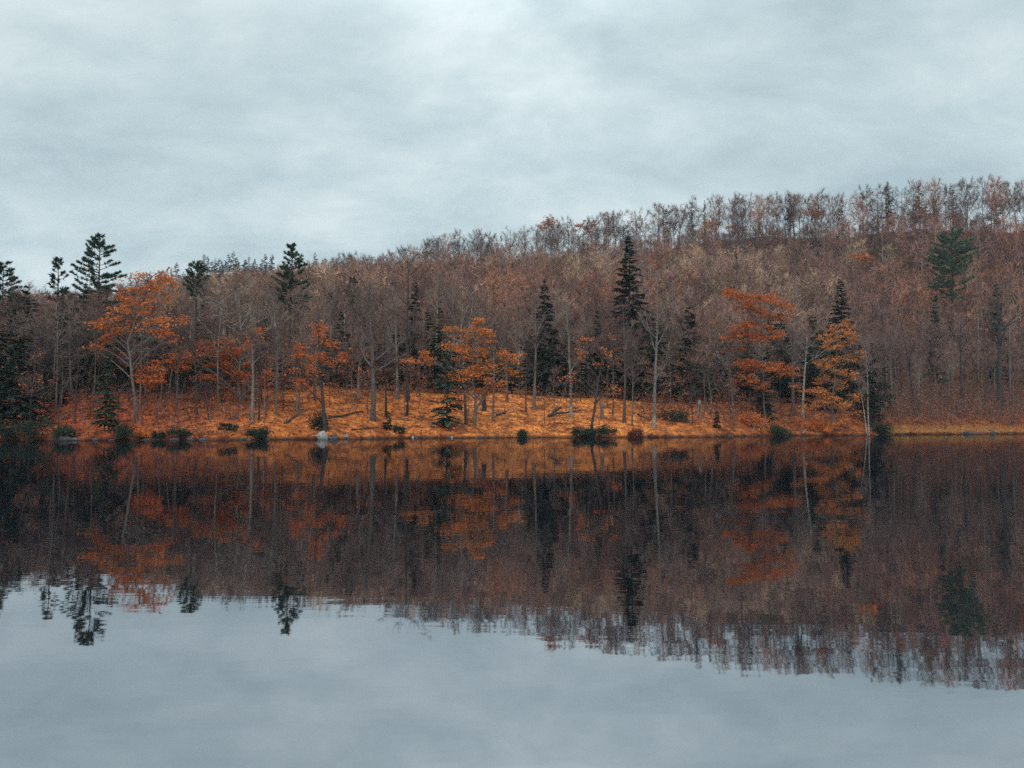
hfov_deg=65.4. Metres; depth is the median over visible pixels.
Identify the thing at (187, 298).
bare tree
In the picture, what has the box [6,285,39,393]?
hemlock tree
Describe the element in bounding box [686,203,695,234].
conifer tree
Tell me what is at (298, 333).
bare tree
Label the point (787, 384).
hemlock tree
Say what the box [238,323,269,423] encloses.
bare tree
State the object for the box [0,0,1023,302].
sky
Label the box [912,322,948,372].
bare tree
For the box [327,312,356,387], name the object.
hemlock tree
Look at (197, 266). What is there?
pine tree
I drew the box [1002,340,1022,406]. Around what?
bare tree
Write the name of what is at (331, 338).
bare tree
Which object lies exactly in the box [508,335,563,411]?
bare tree
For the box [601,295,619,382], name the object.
bare tree
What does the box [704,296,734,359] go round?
bare tree
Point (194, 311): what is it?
bare tree
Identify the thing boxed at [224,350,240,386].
hemlock tree
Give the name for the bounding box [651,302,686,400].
bare tree
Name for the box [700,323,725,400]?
bare tree
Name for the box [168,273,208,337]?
bare tree
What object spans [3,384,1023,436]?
fallen leaves
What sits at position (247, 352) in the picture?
bare tree
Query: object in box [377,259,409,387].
bare tree
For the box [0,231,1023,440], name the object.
hillside
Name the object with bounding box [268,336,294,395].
bare tree
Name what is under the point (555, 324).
bare tree
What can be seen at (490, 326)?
bare tree
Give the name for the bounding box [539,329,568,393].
hemlock tree
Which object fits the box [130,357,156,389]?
hemlock tree
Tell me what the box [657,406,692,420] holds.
shrub
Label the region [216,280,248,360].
bare tree
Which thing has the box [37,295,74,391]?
hemlock tree
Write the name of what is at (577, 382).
hemlock tree
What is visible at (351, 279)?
pine tree
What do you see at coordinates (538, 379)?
hemlock tree
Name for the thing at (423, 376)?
sapling
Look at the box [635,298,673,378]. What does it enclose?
bare tree
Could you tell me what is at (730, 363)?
bare tree
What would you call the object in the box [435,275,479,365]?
bare tree
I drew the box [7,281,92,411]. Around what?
bare tree
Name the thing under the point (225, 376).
hemlock tree
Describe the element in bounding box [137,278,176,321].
bare tree
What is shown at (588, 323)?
bare tree
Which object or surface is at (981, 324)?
bare tree
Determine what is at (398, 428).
shrub
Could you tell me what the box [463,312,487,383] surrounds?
bare tree
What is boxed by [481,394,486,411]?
tree snag
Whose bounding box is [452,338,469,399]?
sapling
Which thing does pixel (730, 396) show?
sapling
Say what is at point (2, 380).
hemlock tree
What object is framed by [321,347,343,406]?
sapling
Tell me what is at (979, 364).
bare tree
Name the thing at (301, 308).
bare tree
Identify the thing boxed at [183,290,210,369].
bare tree
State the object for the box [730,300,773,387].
bare tree
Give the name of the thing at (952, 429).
grass
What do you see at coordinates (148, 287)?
oak tree
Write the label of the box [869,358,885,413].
birch tree
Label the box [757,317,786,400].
hemlock tree
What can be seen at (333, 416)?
fallen log
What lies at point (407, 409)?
tree snag
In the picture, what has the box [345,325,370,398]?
bare tree
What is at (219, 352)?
hemlock tree
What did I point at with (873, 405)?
hemlock tree
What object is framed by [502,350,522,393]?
hemlock tree
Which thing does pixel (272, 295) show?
birch tree
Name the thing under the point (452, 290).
bare tree
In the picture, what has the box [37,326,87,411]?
bare tree
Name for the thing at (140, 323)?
bare tree
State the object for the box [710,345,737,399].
hemlock tree
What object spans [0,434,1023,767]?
water
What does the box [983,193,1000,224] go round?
conifer tree
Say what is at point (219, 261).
conifer tree
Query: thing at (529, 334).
bare tree
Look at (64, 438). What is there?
rock
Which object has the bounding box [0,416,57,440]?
shrub
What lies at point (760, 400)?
hemlock tree
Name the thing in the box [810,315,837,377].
bare tree
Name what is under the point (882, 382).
sapling
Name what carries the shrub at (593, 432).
on the hillside
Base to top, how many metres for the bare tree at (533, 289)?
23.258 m
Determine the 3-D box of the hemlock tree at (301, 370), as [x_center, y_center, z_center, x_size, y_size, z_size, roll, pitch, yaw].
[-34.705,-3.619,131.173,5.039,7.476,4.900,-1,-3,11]
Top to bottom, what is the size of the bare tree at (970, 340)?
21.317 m
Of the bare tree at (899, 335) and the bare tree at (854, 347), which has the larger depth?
the bare tree at (899, 335)
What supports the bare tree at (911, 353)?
on the hillside
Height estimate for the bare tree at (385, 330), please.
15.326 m
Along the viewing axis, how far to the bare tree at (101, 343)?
108.29 m
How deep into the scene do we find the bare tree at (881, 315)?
182.36 m
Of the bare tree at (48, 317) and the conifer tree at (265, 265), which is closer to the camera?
the bare tree at (48, 317)
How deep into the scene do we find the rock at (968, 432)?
158.56 m
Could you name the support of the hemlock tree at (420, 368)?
on the hillside
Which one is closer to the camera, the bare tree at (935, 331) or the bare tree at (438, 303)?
the bare tree at (438, 303)
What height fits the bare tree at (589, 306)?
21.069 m
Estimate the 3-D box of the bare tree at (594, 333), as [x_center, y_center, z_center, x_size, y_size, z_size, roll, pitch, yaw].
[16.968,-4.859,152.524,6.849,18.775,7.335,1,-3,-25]
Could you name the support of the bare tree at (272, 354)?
on the hillside
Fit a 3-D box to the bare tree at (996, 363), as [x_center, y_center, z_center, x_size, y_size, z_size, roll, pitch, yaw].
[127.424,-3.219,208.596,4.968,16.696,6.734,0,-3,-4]
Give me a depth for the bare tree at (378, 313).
145.75 m
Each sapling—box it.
[8,348,57,420]
[15,351,57,420]
[35,347,75,425]
[86,344,114,404]
[98,332,112,373]
[100,374,137,427]
[112,334,149,392]
[133,355,143,387]
[142,334,162,392]
[143,340,167,391]
[188,371,208,416]
[216,372,228,406]
[244,336,271,388]
[244,358,266,406]
[251,330,288,397]
[261,393,271,426]
[268,368,296,412]
[277,359,298,410]
[287,359,306,384]
[304,353,324,402]
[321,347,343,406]
[326,339,350,391]
[333,345,363,402]
[346,362,357,390]
[351,350,381,408]
[358,364,377,412]
[364,364,386,406]
[381,362,393,388]
[382,344,404,393]
[382,411,392,428]
[390,380,404,408]
[392,355,418,413]
[402,382,412,399]
[403,354,418,393]
[411,358,433,403]
[412,352,424,396]
[448,365,467,398]
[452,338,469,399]
[461,379,472,419]
[533,382,555,423]
[548,365,572,428]
[557,373,579,418]
[571,360,582,404]
[585,356,604,411]
[600,355,626,390]
[640,362,669,419]
[669,361,692,407]
[682,378,700,422]
[697,366,723,396]
[712,411,721,428]
[718,361,742,415]
[719,378,736,419]
[724,380,737,411]
[741,399,752,426]
[746,384,757,411]
[762,373,776,422]
[790,361,815,388]
[873,370,888,393]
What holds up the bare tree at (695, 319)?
on the hillside
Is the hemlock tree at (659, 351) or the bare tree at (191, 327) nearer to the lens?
the bare tree at (191, 327)
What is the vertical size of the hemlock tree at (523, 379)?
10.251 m
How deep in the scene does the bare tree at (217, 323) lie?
109.77 m
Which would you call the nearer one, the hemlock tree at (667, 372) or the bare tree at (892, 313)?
the hemlock tree at (667, 372)
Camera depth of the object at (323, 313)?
119.71 m
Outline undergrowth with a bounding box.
[0,354,1023,439]
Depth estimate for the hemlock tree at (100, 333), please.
123.95 m
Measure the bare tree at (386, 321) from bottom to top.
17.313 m
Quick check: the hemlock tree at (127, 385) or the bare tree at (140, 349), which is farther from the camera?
the hemlock tree at (127, 385)
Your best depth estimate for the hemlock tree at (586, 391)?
140.46 m
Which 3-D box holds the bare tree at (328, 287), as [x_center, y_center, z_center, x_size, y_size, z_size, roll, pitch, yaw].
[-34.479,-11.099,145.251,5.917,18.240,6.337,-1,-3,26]
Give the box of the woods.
[0,174,1023,384]
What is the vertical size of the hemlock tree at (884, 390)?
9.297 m
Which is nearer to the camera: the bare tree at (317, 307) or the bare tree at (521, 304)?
the bare tree at (317, 307)
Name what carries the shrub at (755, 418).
on the hillside
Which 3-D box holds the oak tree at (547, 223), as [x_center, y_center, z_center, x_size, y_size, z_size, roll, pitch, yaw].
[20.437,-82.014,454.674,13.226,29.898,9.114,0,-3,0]
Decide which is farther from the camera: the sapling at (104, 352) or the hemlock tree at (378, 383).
the hemlock tree at (378, 383)
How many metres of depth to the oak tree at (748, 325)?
138.80 m
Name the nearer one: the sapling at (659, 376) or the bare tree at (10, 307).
the bare tree at (10, 307)
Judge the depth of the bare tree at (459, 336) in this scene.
165.60 m
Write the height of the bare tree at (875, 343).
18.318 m
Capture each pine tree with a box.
[0,260,24,350]
[45,256,70,364]
[63,232,127,362]
[182,260,209,356]
[269,242,312,373]
[347,276,359,365]
[924,227,980,335]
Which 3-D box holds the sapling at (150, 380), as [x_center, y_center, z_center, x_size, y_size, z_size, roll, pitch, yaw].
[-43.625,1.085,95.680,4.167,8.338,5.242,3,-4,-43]
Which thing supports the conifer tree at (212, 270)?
on the hillside
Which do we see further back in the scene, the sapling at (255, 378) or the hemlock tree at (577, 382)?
the hemlock tree at (577, 382)
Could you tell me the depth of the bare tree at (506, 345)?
131.60 m
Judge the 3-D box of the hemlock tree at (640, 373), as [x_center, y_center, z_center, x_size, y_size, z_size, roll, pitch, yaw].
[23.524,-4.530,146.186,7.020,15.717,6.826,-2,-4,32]
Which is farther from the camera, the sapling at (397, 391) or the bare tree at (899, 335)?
the bare tree at (899, 335)
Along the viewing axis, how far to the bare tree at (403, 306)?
149.14 m
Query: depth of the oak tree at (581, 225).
449.30 m
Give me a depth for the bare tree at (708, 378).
133.57 m
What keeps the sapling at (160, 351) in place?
on the hillside
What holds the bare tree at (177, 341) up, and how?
on the hillside
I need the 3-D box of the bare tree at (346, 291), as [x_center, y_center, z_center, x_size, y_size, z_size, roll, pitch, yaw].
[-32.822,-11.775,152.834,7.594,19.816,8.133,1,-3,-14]
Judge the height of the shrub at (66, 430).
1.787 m
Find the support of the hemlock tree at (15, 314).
on the hillside
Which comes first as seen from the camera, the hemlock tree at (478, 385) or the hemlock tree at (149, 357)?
the hemlock tree at (149, 357)
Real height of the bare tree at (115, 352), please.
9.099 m
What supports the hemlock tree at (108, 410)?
on the hillside
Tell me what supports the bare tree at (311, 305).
on the hillside
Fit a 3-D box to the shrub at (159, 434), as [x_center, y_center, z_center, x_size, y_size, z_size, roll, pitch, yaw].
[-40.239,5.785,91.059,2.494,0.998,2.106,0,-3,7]
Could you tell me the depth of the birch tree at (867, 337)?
143.18 m
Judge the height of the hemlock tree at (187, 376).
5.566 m
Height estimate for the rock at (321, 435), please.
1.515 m
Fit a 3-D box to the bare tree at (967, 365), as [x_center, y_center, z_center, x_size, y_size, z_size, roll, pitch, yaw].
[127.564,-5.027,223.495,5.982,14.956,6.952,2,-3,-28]
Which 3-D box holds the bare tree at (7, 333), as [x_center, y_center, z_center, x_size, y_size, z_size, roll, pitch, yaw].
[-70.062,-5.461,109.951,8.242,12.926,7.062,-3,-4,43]
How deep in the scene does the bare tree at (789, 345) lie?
182.57 m
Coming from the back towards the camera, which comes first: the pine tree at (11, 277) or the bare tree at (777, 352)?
the bare tree at (777, 352)
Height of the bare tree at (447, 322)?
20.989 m
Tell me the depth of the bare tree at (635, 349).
136.97 m
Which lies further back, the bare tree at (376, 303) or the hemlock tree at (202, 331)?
the bare tree at (376, 303)
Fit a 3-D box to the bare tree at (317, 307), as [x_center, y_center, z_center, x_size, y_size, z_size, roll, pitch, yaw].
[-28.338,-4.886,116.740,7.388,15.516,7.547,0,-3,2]
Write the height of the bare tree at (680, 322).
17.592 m
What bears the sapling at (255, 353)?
on the hillside
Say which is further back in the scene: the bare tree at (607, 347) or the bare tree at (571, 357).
the bare tree at (571, 357)
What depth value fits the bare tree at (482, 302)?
147.07 m
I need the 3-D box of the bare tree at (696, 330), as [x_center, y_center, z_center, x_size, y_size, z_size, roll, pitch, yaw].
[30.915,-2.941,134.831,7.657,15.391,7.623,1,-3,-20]
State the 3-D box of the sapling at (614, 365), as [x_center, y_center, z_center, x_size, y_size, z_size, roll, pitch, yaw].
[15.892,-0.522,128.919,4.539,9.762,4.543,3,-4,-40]
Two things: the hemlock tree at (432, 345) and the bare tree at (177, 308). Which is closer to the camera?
the bare tree at (177, 308)
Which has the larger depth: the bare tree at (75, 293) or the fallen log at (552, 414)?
the fallen log at (552, 414)
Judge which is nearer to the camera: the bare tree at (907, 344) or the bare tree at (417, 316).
the bare tree at (417, 316)
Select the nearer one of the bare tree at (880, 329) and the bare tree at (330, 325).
the bare tree at (330, 325)
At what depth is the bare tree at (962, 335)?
201.19 m
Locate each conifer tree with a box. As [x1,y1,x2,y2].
[172,262,179,279]
[199,254,208,273]
[204,257,211,273]
[209,262,216,274]
[214,258,222,271]
[224,254,231,271]
[227,251,238,269]
[232,261,242,273]
[259,254,269,274]
[663,210,670,240]
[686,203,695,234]
[785,194,796,238]
[882,182,896,230]
[913,180,927,229]
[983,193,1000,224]
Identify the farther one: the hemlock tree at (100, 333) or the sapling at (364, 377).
the hemlock tree at (100, 333)
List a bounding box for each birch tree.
[257,286,287,388]
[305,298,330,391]
[455,287,481,380]
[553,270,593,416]
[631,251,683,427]
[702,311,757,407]
[789,325,830,416]
[852,368,870,434]
[857,331,879,434]
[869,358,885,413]
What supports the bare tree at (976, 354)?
on the hillside
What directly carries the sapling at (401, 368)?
on the hillside
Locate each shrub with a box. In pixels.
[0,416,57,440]
[47,424,79,438]
[110,423,141,438]
[130,429,149,437]
[151,430,167,437]
[165,427,193,436]
[217,421,238,429]
[244,422,272,437]
[303,410,330,428]
[391,425,405,432]
[516,429,528,436]
[570,427,590,436]
[576,424,620,436]
[628,428,643,436]
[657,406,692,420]
[734,410,773,424]
[768,421,794,434]
[801,418,832,430]
[867,419,895,433]
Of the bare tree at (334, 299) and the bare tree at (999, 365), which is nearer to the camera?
the bare tree at (334, 299)
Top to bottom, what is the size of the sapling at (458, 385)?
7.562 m
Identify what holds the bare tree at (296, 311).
on the hillside
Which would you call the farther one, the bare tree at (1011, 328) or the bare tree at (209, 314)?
the bare tree at (1011, 328)
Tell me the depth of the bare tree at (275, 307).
144.36 m
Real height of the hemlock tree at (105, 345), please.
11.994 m
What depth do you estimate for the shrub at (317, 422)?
100.00 m
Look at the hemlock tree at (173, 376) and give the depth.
111.34 m
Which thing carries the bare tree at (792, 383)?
on the hillside
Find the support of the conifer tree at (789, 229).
on the hillside
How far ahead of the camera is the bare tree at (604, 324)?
164.31 m
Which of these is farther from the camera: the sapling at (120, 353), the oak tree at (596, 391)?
the oak tree at (596, 391)
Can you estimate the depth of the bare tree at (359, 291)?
142.45 m
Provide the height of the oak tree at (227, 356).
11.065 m
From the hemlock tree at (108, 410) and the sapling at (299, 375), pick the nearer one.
the hemlock tree at (108, 410)
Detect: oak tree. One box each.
[79,267,191,420]
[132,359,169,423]
[159,326,275,402]
[284,320,352,431]
[399,317,526,426]
[538,214,558,254]
[564,333,625,428]
[572,220,596,240]
[646,253,665,304]
[704,219,720,245]
[715,286,804,424]
[726,223,748,239]
[787,317,865,431]
[805,206,823,235]
[849,253,874,312]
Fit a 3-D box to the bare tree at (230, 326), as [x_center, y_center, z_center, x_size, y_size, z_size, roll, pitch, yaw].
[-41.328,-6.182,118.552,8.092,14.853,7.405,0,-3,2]
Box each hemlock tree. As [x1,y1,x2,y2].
[0,313,22,394]
[0,335,14,404]
[0,342,53,423]
[3,295,22,366]
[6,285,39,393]
[15,299,45,367]
[18,346,45,394]
[35,354,59,395]
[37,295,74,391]
[40,366,73,405]
[55,294,89,373]
[59,347,86,388]
[64,287,102,392]
[78,358,107,389]
[87,292,112,363]
[89,352,123,431]
[98,309,124,377]
[103,300,136,389]
[109,346,139,390]
[111,334,134,385]
[124,317,141,382]
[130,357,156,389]
[133,313,168,390]
[148,347,168,387]
[157,306,190,390]
[165,362,191,389]
[176,331,194,386]
[184,347,207,386]
[188,300,217,381]
[191,322,216,384]
[211,333,228,385]
[213,361,232,387]
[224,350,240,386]
[229,324,250,386]
[257,316,279,387]
[271,347,294,386]
[288,339,312,381]
[312,336,334,385]
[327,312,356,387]
[330,328,362,386]
[353,320,375,386]
[366,343,391,388]
[386,324,409,388]
[398,283,431,390]
[401,334,426,390]
[420,311,442,387]
[425,307,454,392]
[428,352,463,426]
[430,343,446,387]
[445,349,469,390]
[460,339,479,387]
[474,344,492,389]
[486,342,508,391]
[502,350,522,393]
[518,339,537,391]
[524,279,566,393]
[526,340,550,395]
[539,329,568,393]
[551,344,574,396]
[555,320,584,390]
[572,335,601,397]
[587,311,609,393]
[596,236,657,399]
[599,328,622,397]
[616,342,644,400]
[623,318,652,399]
[637,313,671,397]
[638,347,659,399]
[655,324,674,392]
[662,345,688,401]
[665,306,715,402]
[694,339,722,394]
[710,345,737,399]
[723,352,748,400]
[732,251,738,299]
[735,329,759,399]
[748,373,778,419]
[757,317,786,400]
[765,313,797,401]
[775,335,801,401]
[794,339,819,402]
[801,317,828,396]
[804,357,827,407]
[815,330,835,391]
[820,279,859,387]
[824,349,850,411]
[835,325,865,406]
[850,345,873,414]
[861,342,886,423]
[876,366,895,409]
[925,295,949,388]
[981,284,1014,389]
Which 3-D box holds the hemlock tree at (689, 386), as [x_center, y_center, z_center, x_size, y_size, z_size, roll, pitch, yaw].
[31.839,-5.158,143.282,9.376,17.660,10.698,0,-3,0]
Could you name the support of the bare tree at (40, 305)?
on the hillside
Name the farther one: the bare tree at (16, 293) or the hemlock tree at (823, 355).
the hemlock tree at (823, 355)
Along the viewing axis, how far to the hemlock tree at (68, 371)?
107.72 m
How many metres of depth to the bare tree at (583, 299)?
147.88 m
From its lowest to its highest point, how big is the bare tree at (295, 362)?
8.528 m
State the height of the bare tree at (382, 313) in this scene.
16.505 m
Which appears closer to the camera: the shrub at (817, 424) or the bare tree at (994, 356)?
the shrub at (817, 424)
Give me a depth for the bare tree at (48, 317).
103.29 m
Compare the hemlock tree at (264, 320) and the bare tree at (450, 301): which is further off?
the bare tree at (450, 301)
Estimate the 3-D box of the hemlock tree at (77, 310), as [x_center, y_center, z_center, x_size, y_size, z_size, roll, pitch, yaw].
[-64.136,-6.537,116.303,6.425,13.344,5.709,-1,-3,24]
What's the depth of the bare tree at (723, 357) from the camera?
149.52 m
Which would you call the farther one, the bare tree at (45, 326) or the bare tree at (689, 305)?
the bare tree at (689, 305)
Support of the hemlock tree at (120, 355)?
on the hillside
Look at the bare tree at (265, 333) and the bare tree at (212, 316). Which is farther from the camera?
the bare tree at (265, 333)
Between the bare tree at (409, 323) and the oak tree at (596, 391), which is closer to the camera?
the oak tree at (596, 391)
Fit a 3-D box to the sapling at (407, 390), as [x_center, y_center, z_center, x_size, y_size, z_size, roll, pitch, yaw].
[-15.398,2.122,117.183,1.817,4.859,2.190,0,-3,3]
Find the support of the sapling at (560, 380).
on the hillside
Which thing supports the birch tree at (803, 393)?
on the hillside
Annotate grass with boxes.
[478,424,1023,435]
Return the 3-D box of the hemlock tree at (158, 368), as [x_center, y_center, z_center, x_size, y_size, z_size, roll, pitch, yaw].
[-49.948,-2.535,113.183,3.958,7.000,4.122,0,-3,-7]
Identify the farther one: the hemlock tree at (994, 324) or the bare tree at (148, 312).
the hemlock tree at (994, 324)
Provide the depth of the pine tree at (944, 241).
250.38 m
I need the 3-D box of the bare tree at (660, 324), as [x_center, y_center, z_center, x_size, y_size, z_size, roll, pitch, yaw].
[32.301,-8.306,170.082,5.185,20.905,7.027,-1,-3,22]
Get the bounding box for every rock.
[58,436,72,440]
[316,431,327,438]
[963,430,973,433]
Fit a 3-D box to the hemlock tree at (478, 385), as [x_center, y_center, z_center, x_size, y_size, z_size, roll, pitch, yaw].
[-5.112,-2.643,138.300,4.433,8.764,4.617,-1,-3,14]
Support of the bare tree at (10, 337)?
on the hillside
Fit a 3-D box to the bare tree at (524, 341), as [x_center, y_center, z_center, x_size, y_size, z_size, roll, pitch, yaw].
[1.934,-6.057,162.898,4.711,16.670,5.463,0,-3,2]
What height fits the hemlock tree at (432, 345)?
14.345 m
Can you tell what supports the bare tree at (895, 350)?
on the hillside
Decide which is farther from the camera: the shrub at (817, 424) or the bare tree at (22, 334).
the shrub at (817, 424)
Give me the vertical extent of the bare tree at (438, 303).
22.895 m
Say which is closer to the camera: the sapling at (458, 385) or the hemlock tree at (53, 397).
the hemlock tree at (53, 397)
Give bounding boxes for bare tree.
[0,281,49,352]
[0,302,28,366]
[0,306,29,366]
[0,310,36,401]
[0,315,18,353]
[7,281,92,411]
[16,290,54,332]
[17,300,70,367]
[20,306,61,397]
[21,327,59,415]
[24,310,86,381]
[25,293,50,326]
[36,292,101,397]
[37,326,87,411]
[39,302,53,344]
[42,287,101,338]
[55,328,101,423]
[65,304,117,397]
[67,287,124,410]
[78,311,114,388]
[88,331,123,391]
[100,281,167,401]
[103,302,132,384]
[106,291,171,402]
[118,325,169,411]
[124,286,142,324]
[134,305,190,397]
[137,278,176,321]
[138,294,159,345]
[142,293,182,340]
[145,309,177,389]
[155,313,201,397]
[157,286,179,358]
[157,297,196,400]
[164,322,189,415]
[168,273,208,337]
[175,274,198,329]
[177,283,203,340]
[179,313,201,386]
[180,320,220,414]
[183,278,246,403]
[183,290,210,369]
[184,269,211,334]
[185,284,213,347]
[188,304,232,386]
[193,271,289,399]
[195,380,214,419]
[196,273,227,330]
[196,300,228,334]
[209,297,247,386]
[211,301,246,378]
[216,280,247,342]
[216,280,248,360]
[218,286,241,361]
[227,270,273,374]
[230,322,261,374]
[231,328,268,399]
[235,275,293,348]
[237,278,268,327]
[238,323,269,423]
[245,349,280,409]
[249,340,271,419]
[257,321,275,374]
[260,311,297,414]
[261,277,286,369]
[264,276,288,368]
[264,332,297,391]
[268,285,313,382]
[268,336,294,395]
[269,265,315,321]
[277,317,314,388]
[285,313,336,388]
[286,285,316,340]
[286,330,314,413]
[288,358,303,415]
[292,284,328,352]
[294,297,336,400]
[310,276,341,366]
[310,295,350,375]
[313,283,349,385]
[314,268,347,354]
[320,320,368,388]
[324,273,356,354]
[327,315,370,404]
[338,276,419,421]
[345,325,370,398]
[346,306,383,391]
[347,281,376,323]
[350,280,387,363]
[354,238,440,401]
[357,287,399,381]
[360,276,393,342]
[365,340,402,414]
[367,296,400,389]
[375,304,390,370]
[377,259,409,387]
[378,284,424,370]
[383,287,398,360]
[384,297,414,399]
[385,287,428,377]
[397,294,429,349]
[397,305,431,388]
[400,274,436,334]
[403,322,435,396]
[411,304,443,348]
[419,274,450,364]
[421,273,476,357]
[423,263,450,374]
[424,299,468,393]
[433,286,464,364]
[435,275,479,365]
[439,265,469,355]
[445,307,473,370]
[455,297,487,348]
[460,283,491,383]
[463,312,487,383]
[474,326,507,369]
[480,307,505,374]
[483,315,514,357]
[484,319,507,418]
[492,312,518,401]
[492,314,506,388]
[493,313,508,375]
[504,301,529,390]
[507,288,549,375]
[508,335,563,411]
[511,277,563,389]
[512,291,553,409]
[512,318,531,390]
[517,315,546,383]
[526,281,578,392]
[527,340,556,389]
[528,304,564,356]
[545,302,575,357]
[545,309,587,374]
[546,287,564,331]
[553,339,584,393]
[557,277,621,394]
[563,306,585,371]
[565,327,598,401]
[573,292,592,377]
[576,312,600,397]
[581,297,605,387]
[585,289,661,422]
[588,305,603,352]
[588,306,610,392]
[590,312,606,393]
[592,300,630,393]
[592,312,630,414]
[592,315,632,406]
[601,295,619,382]
[603,319,647,407]
[612,282,643,355]
[615,327,657,400]
[619,338,643,425]
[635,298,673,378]
[636,305,666,354]
[641,359,669,390]
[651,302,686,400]
[654,298,672,370]
[655,286,700,392]
[657,344,689,403]
[661,305,682,362]
[665,311,711,399]
[668,324,713,409]
[671,346,692,401]
[678,290,716,378]
[681,307,704,380]
[681,341,716,411]
[685,339,736,412]
[697,314,718,383]
[700,312,728,390]
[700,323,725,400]
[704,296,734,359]
[706,334,742,396]
[711,310,739,386]
[711,340,742,374]
[716,334,743,410]
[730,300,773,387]
[731,337,766,405]
[738,328,782,399]
[739,293,767,390]
[750,300,770,370]
[751,320,770,384]
[762,386,784,423]
[763,333,796,406]
[773,308,795,373]
[773,328,801,384]
[775,317,806,415]
[778,310,815,388]
[784,310,816,372]
[787,337,808,404]
[800,313,828,365]
[800,357,830,404]
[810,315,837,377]
[810,329,826,377]
[818,352,841,403]
[827,324,840,393]
[828,338,868,414]
[830,317,871,380]
[836,330,869,381]
[838,296,873,371]
[838,306,860,368]
[853,348,884,408]
[854,309,907,378]
[861,343,885,370]
[864,325,911,415]
[867,329,877,376]
[870,330,885,363]
[871,319,904,386]
[872,286,939,415]
[872,304,911,346]
[874,343,899,392]
[875,328,915,383]
[875,329,911,369]
[881,312,909,383]
[887,341,920,399]
[890,327,915,382]
[891,336,929,396]
[895,333,921,372]
[896,335,926,370]
[905,355,932,400]
[909,316,949,387]
[910,348,925,395]
[911,330,938,393]
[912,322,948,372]
[921,305,991,411]
[924,313,979,371]
[925,347,958,401]
[928,332,967,380]
[929,312,975,378]
[931,338,958,390]
[941,342,958,402]
[947,329,972,370]
[950,340,990,402]
[954,259,998,384]
[955,329,969,368]
[955,354,974,382]
[957,333,996,394]
[959,324,982,382]
[961,315,1008,385]
[967,347,991,376]
[975,342,1002,397]
[976,274,1023,414]
[979,329,1011,384]
[983,267,1023,399]
[986,339,1006,401]
[989,348,1006,379]
[993,323,1023,380]
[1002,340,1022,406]
[1006,322,1023,388]
[1013,351,1023,382]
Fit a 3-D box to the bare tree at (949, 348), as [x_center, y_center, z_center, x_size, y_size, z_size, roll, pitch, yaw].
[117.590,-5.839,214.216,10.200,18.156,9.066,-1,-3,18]
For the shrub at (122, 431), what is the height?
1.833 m
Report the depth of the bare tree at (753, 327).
181.31 m
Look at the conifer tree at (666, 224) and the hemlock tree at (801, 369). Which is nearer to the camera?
the hemlock tree at (801, 369)
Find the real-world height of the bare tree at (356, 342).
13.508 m
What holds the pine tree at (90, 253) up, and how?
on the hillside
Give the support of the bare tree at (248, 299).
on the hillside
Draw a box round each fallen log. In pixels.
[328,405,362,418]
[547,408,580,416]
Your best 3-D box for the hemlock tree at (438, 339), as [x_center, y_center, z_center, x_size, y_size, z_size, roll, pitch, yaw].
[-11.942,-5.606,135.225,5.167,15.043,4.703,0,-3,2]
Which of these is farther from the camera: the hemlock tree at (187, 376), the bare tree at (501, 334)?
the bare tree at (501, 334)
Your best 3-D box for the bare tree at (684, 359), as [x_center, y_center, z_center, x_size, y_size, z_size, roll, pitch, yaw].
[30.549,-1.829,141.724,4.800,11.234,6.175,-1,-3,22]
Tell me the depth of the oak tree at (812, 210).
390.03 m
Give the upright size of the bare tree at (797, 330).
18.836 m
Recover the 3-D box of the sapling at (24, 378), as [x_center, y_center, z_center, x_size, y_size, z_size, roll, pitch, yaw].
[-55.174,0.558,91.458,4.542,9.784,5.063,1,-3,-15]
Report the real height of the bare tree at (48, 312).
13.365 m
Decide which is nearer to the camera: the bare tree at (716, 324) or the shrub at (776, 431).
the shrub at (776, 431)
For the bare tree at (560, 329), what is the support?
on the hillside
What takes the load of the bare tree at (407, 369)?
on the hillside
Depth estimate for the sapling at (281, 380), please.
106.14 m
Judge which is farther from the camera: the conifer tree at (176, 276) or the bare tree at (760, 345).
the conifer tree at (176, 276)
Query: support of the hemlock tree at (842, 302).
on the hillside
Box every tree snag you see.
[405,399,408,415]
[464,392,467,424]
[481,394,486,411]
[600,400,603,418]
[697,398,701,417]
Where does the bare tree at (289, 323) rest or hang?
on the hillside
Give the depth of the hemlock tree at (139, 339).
118.84 m
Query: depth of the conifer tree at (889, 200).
368.64 m
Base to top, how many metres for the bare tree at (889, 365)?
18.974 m
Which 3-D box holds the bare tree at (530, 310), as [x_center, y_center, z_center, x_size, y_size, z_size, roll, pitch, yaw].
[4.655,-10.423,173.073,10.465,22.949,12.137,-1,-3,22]
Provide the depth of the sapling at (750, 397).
140.44 m
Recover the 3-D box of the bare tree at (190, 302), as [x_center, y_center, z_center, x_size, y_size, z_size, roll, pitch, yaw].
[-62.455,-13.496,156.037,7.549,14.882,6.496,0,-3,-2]
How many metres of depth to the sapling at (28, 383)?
92.28 m
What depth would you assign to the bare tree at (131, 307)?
127.76 m
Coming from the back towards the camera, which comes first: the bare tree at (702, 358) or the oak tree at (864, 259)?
the oak tree at (864, 259)
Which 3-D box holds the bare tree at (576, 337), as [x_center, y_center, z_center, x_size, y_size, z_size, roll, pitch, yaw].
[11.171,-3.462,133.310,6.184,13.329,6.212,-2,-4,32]
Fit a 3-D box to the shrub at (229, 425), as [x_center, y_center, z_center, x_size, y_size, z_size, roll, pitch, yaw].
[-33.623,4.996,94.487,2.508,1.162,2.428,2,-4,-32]
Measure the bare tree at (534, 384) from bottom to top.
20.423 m
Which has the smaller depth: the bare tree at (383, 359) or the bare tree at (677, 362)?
the bare tree at (383, 359)
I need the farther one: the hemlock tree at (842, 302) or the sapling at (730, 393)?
the hemlock tree at (842, 302)
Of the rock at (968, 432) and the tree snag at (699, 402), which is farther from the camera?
the rock at (968, 432)

